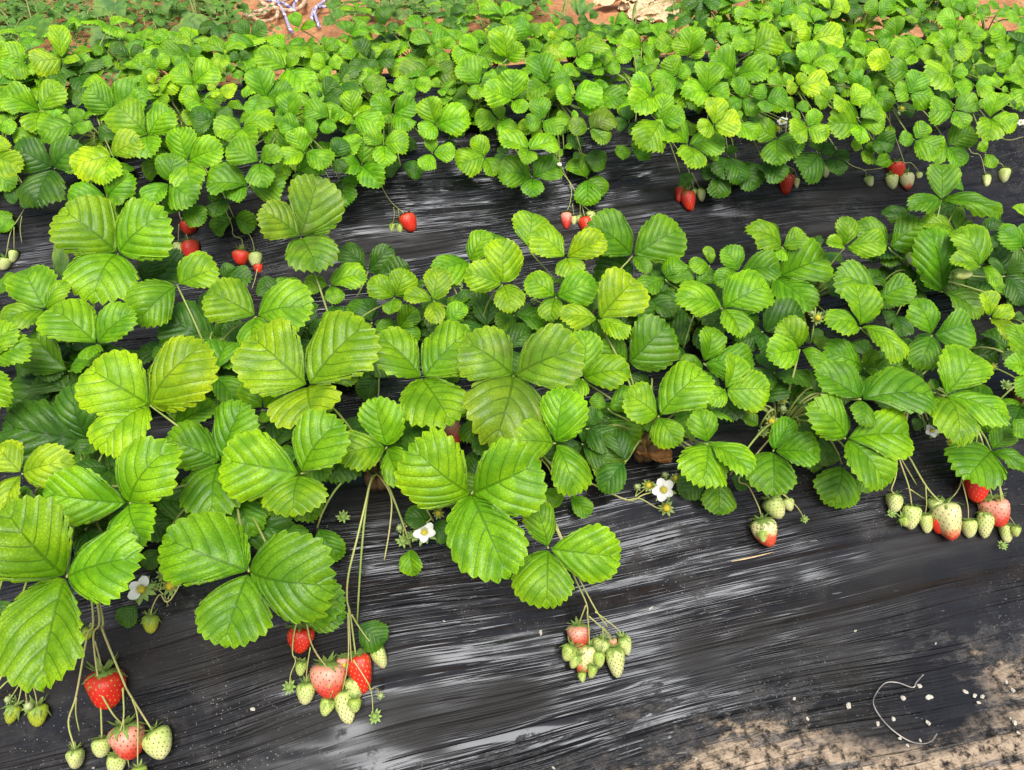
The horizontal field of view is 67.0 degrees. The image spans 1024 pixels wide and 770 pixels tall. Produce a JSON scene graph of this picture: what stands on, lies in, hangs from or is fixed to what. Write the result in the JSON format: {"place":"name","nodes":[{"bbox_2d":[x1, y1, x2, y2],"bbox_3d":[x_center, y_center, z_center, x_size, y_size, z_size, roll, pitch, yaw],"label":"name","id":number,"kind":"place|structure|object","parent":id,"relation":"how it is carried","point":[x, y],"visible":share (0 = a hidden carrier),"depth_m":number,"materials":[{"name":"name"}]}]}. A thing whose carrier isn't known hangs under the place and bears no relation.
{"place":"outdoors","nodes":[
{"label":"outdoors","id":0,"kind":"place"},
{"bbox_2d":[0,0,1023,88],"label":"soil ground","id":1,"kind":"structure","parent":0,"point":[605,13],"depth_m":2.93,"materials":[{"name":"brown soil"}]},
{"bbox_2d":[0,0,32,34],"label":"weed plant","id":2,"kind":"object","parent":1,"relation":"on","point":[5,5],"visible":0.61,"depth_m":2.74,"materials":[{"name":"green plant"}]},
{"bbox_2d":[0,0,82,42],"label":"weed plant","id":3,"kind":"object","parent":1,"relation":"on","point":[39,21],"visible":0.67,"depth_m":2.63,"materials":[{"name":"green plant"}]},
{"bbox_2d":[26,0,163,47],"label":"weed plant","id":4,"kind":"object","parent":1,"relation":"on","point":[109,8],"visible":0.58,"depth_m":2.50,"materials":[{"name":"green plant"}]},
{"bbox_2d":[87,0,204,33],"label":"weed plant","id":5,"kind":"object","parent":1,"relation":"on","point":[146,5],"visible":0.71,"depth_m":2.66,"materials":[{"name":"green plant"}]},
{"bbox_2d":[128,0,205,20],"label":"weed plant","id":6,"kind":"object","parent":1,"relation":"on","point":[172,13],"visible":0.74,"depth_m":2.63,"materials":[{"name":"green plant"}]},
{"bbox_2d":[156,0,241,44],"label":"weed plant","id":7,"kind":"object","parent":1,"relation":"on","point":[194,19],"visible":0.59,"depth_m":2.46,"materials":[{"name":"green plant"}]},
{"bbox_2d":[152,0,249,30],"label":"weed plant","id":8,"kind":"object","parent":1,"relation":"on","point":[228,6],"visible":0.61,"depth_m":2.69,"materials":[{"name":"green plant"}]},
{"bbox_2d":[242,7,279,23],"bbox_3d":[-0.918,-1.386,2.897,0.133,0.028,0.150,-32,53,-28],"label":"rope","id":9,"kind":"object","parent":1,"relation":"on","point":[271,20],"visible":0.87,"depth_m":2.88,"materials":[{"name":"beige fabric"}]},
{"bbox_2d":[243,0,288,12],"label":"rope","id":10,"kind":"object","parent":1,"relation":"on","point":[263,8],"visible":0.5,"depth_m":2.93,"materials":[{"name":"beige fabric"}]},
{"bbox_2d":[265,0,298,11],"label":"rope","id":11,"kind":"object","parent":1,"relation":"on","point":[295,2],"visible":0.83,"depth_m":2.98,"materials":[{"name":"purple fabric"}]},
{"bbox_2d":[259,0,306,12],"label":"rope","id":12,"kind":"object","parent":1,"relation":"on","point":[301,6],"visible":0.9,"depth_m":2.94,"materials":[{"name":"beige fabric"}]},
{"bbox_2d":[277,0,293,34],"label":"rope","id":13,"kind":"object","parent":1,"relation":"on","point":[286,19],"visible":0.99,"depth_m":2.87,"materials":[{"name":"purple fabric"}]},
{"bbox_2d":[310,0,327,20],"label":"rope","id":14,"kind":"object","parent":1,"relation":"on","point":[317,7],"visible":0.77,"depth_m":2.94,"materials":[{"name":"purple fabric"}]},
{"bbox_2d":[313,5,327,28],"bbox_3d":[-0.723,-1.390,2.901,0.072,0.024,0.236,3,45,3],"label":"rope","id":15,"kind":"object","parent":1,"relation":"on","point":[316,17],"visible":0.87,"depth_m":2.90,"materials":[{"name":"purple fabric"}]},
{"bbox_2d":[323,0,385,28],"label":"weed plant","id":16,"kind":"object","parent":1,"relation":"on","point":[334,15],"visible":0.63,"depth_m":2.72,"materials":[{"name":"green plant"}]},
{"bbox_2d":[330,0,440,20],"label":"weed plant","id":17,"kind":"object","parent":1,"relation":"on","point":[400,13],"visible":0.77,"depth_m":2.84,"materials":[{"name":"green plant"}]},
{"bbox_2d":[391,0,504,16],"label":"weed plant","id":18,"kind":"object","parent":1,"relation":"on","point":[446,7],"visible":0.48,"depth_m":2.74,"materials":[{"name":"green plant"}]},
{"bbox_2d":[426,0,553,30],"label":"weed plant","id":19,"kind":"object","parent":1,"relation":"on","point":[438,3],"visible":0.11,"depth_m":2.81,"materials":[{"name":"green plant"}]},
{"bbox_2d":[466,0,548,14],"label":"weed plant","id":20,"kind":"object","parent":1,"relation":"on","point":[529,7],"visible":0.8,"depth_m":2.72,"materials":[{"name":"green plant"}]},
{"bbox_2d":[0,0,1022,87],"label":"ground cover","id":21,"kind":"object","parent":1,"relation":"on","point":[108,76],"visible":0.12,"depth_m":2.71,"materials":[{"name":"brown plant"}]},
{"bbox_2d":[0,247,1023,769],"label":"mulch film","id":22,"kind":"object","parent":1,"relation":"on","point":[726,661],"visible":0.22,"depth_m":1.09,"materials":[{"name":"black plastic"}]},
{"bbox_2d":[0,272,13,293],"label":"strawberry plant","id":23,"kind":"object","parent":22,"relation":"on","point":[2,284],"visible":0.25,"depth_m":1.33,"materials":[{"name":"green plant"}]},
{"bbox_2d":[52,243,68,278],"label":"grass weed","id":24,"kind":"object","parent":22,"relation":"on","point":[60,259],"depth_m":1.32,"materials":[{"name":"green plant"}]},
{"bbox_2d":[0,194,183,413],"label":"strawberry plant","id":25,"kind":"object","parent":22,"relation":"on","point":[63,344],"visible":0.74,"depth_m":1.23,"materials":[{"name":"green plant"}]},
{"bbox_2d":[0,383,190,769],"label":"strawberry plant","id":26,"kind":"object","parent":22,"relation":"on","point":[43,637],"visible":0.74,"depth_m":0.94,"materials":[{"name":"green plant"}]},
{"bbox_2d":[43,335,347,716],"bbox_3d":[-0.399,0.195,1.040,0.351,0.374,0.409,-7,45,-7],"label":"strawberry plant","id":27,"kind":"object","parent":22,"relation":"on","point":[216,533],"visible":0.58,"depth_m":0.95,"materials":[{"name":"green plant"}]},
{"bbox_2d":[124,250,314,420],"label":"strawberry plant","id":28,"kind":"object","parent":22,"relation":"on","point":[224,302],"visible":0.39,"depth_m":1.23,"materials":[{"name":"green plant"}]},
{"bbox_2d":[255,174,420,412],"bbox_3d":[-0.298,-0.153,1.272,0.287,0.268,0.335,-7,45,-7],"label":"strawberry plant","id":29,"kind":"object","parent":22,"relation":"on","point":[313,211],"visible":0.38,"depth_m":1.28,"materials":[{"name":"green plant"}]},
{"bbox_2d":[218,310,475,724],"bbox_3d":[-0.193,0.167,1.069,0.366,0.383,0.452,-7,45,-7],"label":"strawberry plant","id":30,"kind":"object","parent":22,"relation":"on","point":[267,359],"visible":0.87,"depth_m":1.05,"materials":[{"name":"green plant"}]},
{"bbox_2d":[378,229,544,383],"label":"strawberry plant","id":31,"kind":"object","parent":22,"relation":"on","point":[519,320],"visible":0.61,"depth_m":1.25,"materials":[{"name":"green plant"}]},
{"bbox_2d":[393,323,651,681],"bbox_3d":[0.024,0.147,1.090,0.348,0.364,0.391,14,47,14],"label":"strawberry plant","id":32,"kind":"object","parent":22,"relation":"on","point":[512,428],"visible":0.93,"depth_m":0.98,"materials":[{"name":"green plant"}]},
{"bbox_2d":[511,208,686,340],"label":"strawberry plant","id":33,"kind":"object","parent":22,"relation":"on","point":[661,239],"visible":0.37,"depth_m":1.31,"materials":[{"name":"green plant"}]},
{"bbox_2d":[635,439,672,463],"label":"dead leaf","id":34,"kind":"object","parent":22,"relation":"on","point":[661,455],"visible":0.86,"depth_m":1.15,"materials":[{"name":"brown plant"}]},
{"bbox_2d":[550,266,769,677],"bbox_3d":[0.155,0.104,1.151,0.383,0.349,0.376,-34,54,-29],"label":"strawberry plant","id":35,"kind":"object","parent":22,"relation":"on","point":[621,425],"visible":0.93,"depth_m":1.11,"materials":[{"name":"green plant"}]},
{"bbox_2d":[592,244,805,360],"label":"strawberry plant","id":36,"kind":"object","parent":22,"relation":"on","point":[687,305],"visible":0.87,"depth_m":1.29,"materials":[{"name":"green plant"}]},
{"bbox_2d":[731,552,772,561],"bbox_3d":[0.354,0.252,1.137,0.067,0.003,0.006,-7,45,-7],"label":"straw blade","id":37,"kind":"object","parent":22,"relation":"on","point":[751,557],"visible":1,"depth_m":1.14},
{"bbox_2d":[680,315,936,546],"bbox_3d":[0.427,0.051,1.155,0.306,0.243,0.318,-7,45,-7],"label":"strawberry plant","id":38,"kind":"object","parent":22,"relation":"on","point":[822,394],"visible":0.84,"depth_m":1.08,"materials":[{"name":"green plant"}]},
{"bbox_2d":[744,216,916,342],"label":"strawberry plant","id":39,"kind":"object","parent":22,"relation":"on","point":[808,272],"visible":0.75,"depth_m":1.33,"materials":[{"name":"green plant"}]},
{"bbox_2d":[872,674,936,743],"bbox_3d":[0.554,0.456,1.083,0.087,0.024,0.087,-7,45,-7],"label":"string","id":40,"kind":"object","parent":22,"relation":"on","point":[922,675],"visible":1,"depth_m":1.09,"materials":[{"name":"grey"}]},
{"bbox_2d":[813,284,1023,549],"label":"strawberry plant","id":41,"kind":"object","parent":22,"relation":"on","point":[961,417],"visible":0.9,"depth_m":1.15,"materials":[{"name":"green plant"}]},
{"bbox_2d":[925,694,933,699],"bbox_3d":[0.598,0.448,1.108,0.012,0.008,0.009,-3,47,-3],"label":"white granule","id":42,"kind":"object","parent":22,"relation":"on","point":[928,697],"visible":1,"depth_m":1.10,"materials":[{"name":"white"}]},
{"bbox_2d":[857,164,1023,336],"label":"strawberry plant","id":43,"kind":"object","parent":22,"relation":"on","point":[934,248],"visible":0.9,"depth_m":1.36,"materials":[{"name":"green plant"}]},
{"bbox_2d":[960,203,1023,292],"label":"strawberry plant","id":44,"kind":"object","parent":22,"relation":"on","point":[1007,239],"visible":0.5,"depth_m":1.41,"materials":[{"name":"green plant"}]},
{"bbox_2d":[966,290,1023,542],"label":"strawberry plant","id":45,"kind":"object","parent":22,"relation":"on","point":[993,346],"visible":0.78,"depth_m":1.20,"materials":[{"name":"green plant"}]},
{"bbox_2d":[0,30,1023,339],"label":"mulch film","id":46,"kind":"object","parent":1,"relation":"on","point":[450,206],"visible":0.12,"depth_m":1.89,"materials":[{"name":"black plastic"}]},
{"bbox_2d":[0,93,43,270],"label":"strawberry plant","id":47,"kind":"object","parent":46,"relation":"on","point":[11,163],"visible":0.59,"depth_m":1.69,"materials":[{"name":"green plant"}]},
{"bbox_2d":[0,26,67,111],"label":"strawberry plant","id":48,"kind":"object","parent":46,"relation":"on","point":[13,65],"visible":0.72,"depth_m":1.90,"materials":[{"name":"green plant"}]},
{"bbox_2d":[24,15,135,100],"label":"strawberry plant","id":49,"kind":"object","parent":46,"relation":"on","point":[77,67],"visible":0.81,"depth_m":1.92,"materials":[{"name":"green plant"}]},
{"bbox_2d":[0,74,161,214],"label":"strawberry plant","id":50,"kind":"object","parent":46,"relation":"on","point":[55,123],"visible":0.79,"depth_m":1.63,"materials":[{"name":"green plant"}]},
{"bbox_2d":[108,27,212,95],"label":"strawberry plant","id":51,"kind":"object","parent":46,"relation":"on","point":[145,52],"visible":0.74,"depth_m":1.96,"materials":[{"name":"green plant"}]},
{"bbox_2d":[105,50,256,264],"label":"strawberry plant","id":52,"kind":"object","parent":46,"relation":"on","point":[189,148],"visible":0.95,"depth_m":1.65,"materials":[{"name":"green plant"}]},
{"bbox_2d":[198,19,311,87],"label":"strawberry plant","id":53,"kind":"object","parent":46,"relation":"on","point":[241,45],"visible":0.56,"depth_m":1.99,"materials":[{"name":"green plant"}]},
{"bbox_2d":[206,45,357,287],"bbox_3d":[-0.523,-0.536,1.813,0.327,0.364,0.511,-7,45,-7],"label":"strawberry plant","id":54,"kind":"object","parent":46,"relation":"on","point":[288,133],"visible":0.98,"depth_m":1.68,"materials":[{"name":"green plant"}]},
{"bbox_2d":[287,2,394,81],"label":"strawberry plant","id":55,"kind":"object","parent":46,"relation":"on","point":[327,48],"visible":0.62,"depth_m":2.01,"materials":[{"name":"green plant"}]},
{"bbox_2d":[320,38,455,232],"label":"strawberry plant","id":56,"kind":"object","parent":46,"relation":"on","point":[375,149],"visible":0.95,"depth_m":1.74,"materials":[{"name":"green plant"}]},
{"bbox_2d":[370,2,462,79],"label":"strawberry plant","id":57,"kind":"object","parent":46,"relation":"on","point":[419,43],"visible":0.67,"depth_m":2.07,"materials":[{"name":"green plant"}]},
{"bbox_2d":[398,25,562,197],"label":"strawberry plant","id":58,"kind":"object","parent":46,"relation":"on","point":[463,102],"visible":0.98,"depth_m":1.79,"materials":[{"name":"green plant"}]},
{"bbox_2d":[431,0,543,80],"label":"strawberry plant","id":59,"kind":"object","parent":46,"relation":"on","point":[520,23],"visible":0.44,"depth_m":2.10,"materials":[{"name":"green plant"}]},
{"bbox_2d":[503,31,624,229],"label":"strawberry plant","id":60,"kind":"object","parent":46,"relation":"on","point":[595,100],"visible":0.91,"depth_m":1.83,"materials":[{"name":"green plant"}]},
{"bbox_2d":[524,9,617,73],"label":"strawberry plant","id":61,"kind":"object","parent":46,"relation":"on","point":[563,33],"visible":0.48,"depth_m":2.10,"materials":[{"name":"green plant"}]},
{"bbox_2d":[574,11,674,66],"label":"strawberry plant","id":62,"kind":"object","parent":46,"relation":"on","point":[615,30],"visible":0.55,"depth_m":2.13,"materials":[{"name":"green plant"}]},
{"bbox_2d":[587,28,725,201],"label":"strawberry plant","id":63,"kind":"object","parent":46,"relation":"on","point":[672,124],"visible":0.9,"depth_m":1.77,"materials":[{"name":"green plant"}]},
{"bbox_2d":[666,0,773,55],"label":"strawberry plant","id":64,"kind":"object","parent":46,"relation":"on","point":[726,29],"visible":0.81,"depth_m":2.12,"materials":[{"name":"green plant"}]},
{"bbox_2d":[655,23,829,211],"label":"strawberry plant","id":65,"kind":"object","parent":46,"relation":"on","point":[711,90],"visible":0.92,"depth_m":1.82,"materials":[{"name":"green plant"}]},
{"bbox_2d":[734,0,849,49],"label":"strawberry plant","id":66,"kind":"object","parent":46,"relation":"on","point":[815,17],"visible":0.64,"depth_m":2.14,"materials":[{"name":"green plant"}]},
{"bbox_2d":[742,14,895,193],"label":"strawberry plant","id":67,"kind":"object","parent":46,"relation":"on","point":[821,49],"visible":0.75,"depth_m":1.86,"materials":[{"name":"green plant"}]},
{"bbox_2d":[811,0,908,57],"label":"strawberry plant","id":68,"kind":"object","parent":46,"relation":"on","point":[872,8],"visible":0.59,"depth_m":2.19,"materials":[{"name":"green plant"}]},
{"bbox_2d":[808,16,1018,189],"bbox_3d":[0.955,-0.686,1.951,0.344,0.309,0.577,-7,45,-7],"label":"strawberry plant","id":69,"kind":"object","parent":46,"relation":"on","point":[929,82],"visible":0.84,"depth_m":1.82,"materials":[{"name":"green plant"}]},
{"bbox_2d":[877,0,990,39],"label":"strawberry plant","id":70,"kind":"object","parent":46,"relation":"on","point":[923,12],"visible":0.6,"depth_m":2.22,"materials":[{"name":"green plant"}]},
{"bbox_2d":[912,7,1023,186],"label":"strawberry plant","id":71,"kind":"object","parent":46,"relation":"on","point":[960,46],"visible":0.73,"depth_m":1.93,"materials":[{"name":"green plant"}]},
{"bbox_2d":[943,0,1023,41],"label":"strawberry plant","id":72,"kind":"object","parent":46,"relation":"on","point":[1000,12],"visible":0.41,"depth_m":2.21,"materials":[{"name":"green plant"}]},
{"bbox_2d":[972,9,1023,110],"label":"strawberry plant","id":73,"kind":"object","parent":46,"relation":"on","point":[997,40],"visible":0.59,"depth_m":2.01,"materials":[{"name":"green plant"}]},
{"bbox_2d":[510,0,575,26],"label":"weed plant","id":74,"kind":"object","parent":1,"relation":"on","point":[567,18],"visible":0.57,"depth_m":2.68,"materials":[{"name":"green plant"}]},
{"bbox_2d":[570,0,594,15],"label":"weed plant","id":75,"kind":"object","parent":1,"relation":"on","point":[580,7],"visible":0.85,"depth_m":2.58,"materials":[{"name":"green plant"}]},
{"bbox_2d":[593,0,623,5],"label":"dry husk","id":76,"kind":"object","parent":1,"relation":"on","point":[603,2],"visible":0.95,"depth_m":2.96,"materials":[{"name":"plant"}]},
{"bbox_2d":[618,0,633,10],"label":"dry husk","id":77,"kind":"object","parent":1,"relation":"on","point":[623,6],"visible":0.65,"depth_m":2.98,"materials":[{"name":"plant"}]},
{"bbox_2d":[627,0,646,4],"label":"dry husk","id":78,"kind":"object","parent":77,"relation":"on","point":[641,1],"visible":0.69,"depth_m":2.98,"materials":[{"name":"plant"}]},
{"bbox_2d":[624,0,643,7],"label":"dry husk","id":79,"kind":"object","parent":1,"relation":"on","point":[639,4],"visible":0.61,"depth_m":2.96,"materials":[{"name":"plant"}]},
{"bbox_2d":[628,5,640,19],"bbox_3d":[0.457,-1.394,2.890,0.054,0.019,0.100,6,51,11],"label":"dry husk","id":80,"kind":"object","parent":1,"relation":"on","point":[637,13],"visible":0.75,"depth_m":2.89,"materials":[{"name":"plant"}]},
{"bbox_2d":[626,8,655,21],"bbox_3d":[0.488,-1.384,2.895,0.120,0.027,0.070,3,61,-5],"label":"dry husk","id":81,"kind":"object","parent":1,"relation":"on","point":[630,10],"visible":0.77,"depth_m":2.90,"materials":[{"name":"plant"}]},
{"bbox_2d":[640,0,672,16],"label":"dry husk","id":82,"kind":"object","parent":81,"relation":"on","point":[657,7],"visible":0.86,"depth_m":2.92,"materials":[{"name":"plant"}]},
{"bbox_2d":[621,0,681,32],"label":"weed plant","id":83,"kind":"object","parent":1,"relation":"on","point":[634,9],"visible":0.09,"depth_m":2.78,"materials":[{"name":"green plant"}]},
{"bbox_2d":[647,0,680,5],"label":"dry husk","id":84,"kind":"object","parent":1,"relation":"on","point":[650,1],"visible":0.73,"depth_m":2.93,"materials":[{"name":"plant"}]},
{"bbox_2d":[653,9,679,22],"bbox_3d":[0.575,-1.373,2.874,0.110,0.026,0.055,-23,68,-14],"label":"dry husk","id":85,"kind":"object","parent":1,"relation":"on","point":[662,15],"visible":0.65,"depth_m":2.88,"materials":[{"name":"plant"}]},
{"bbox_2d":[665,0,684,22],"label":"weed plant","id":86,"kind":"object","parent":1,"relation":"on","point":[672,16],"visible":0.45,"depth_m":2.73,"materials":[{"name":"green plant"}]}
]}

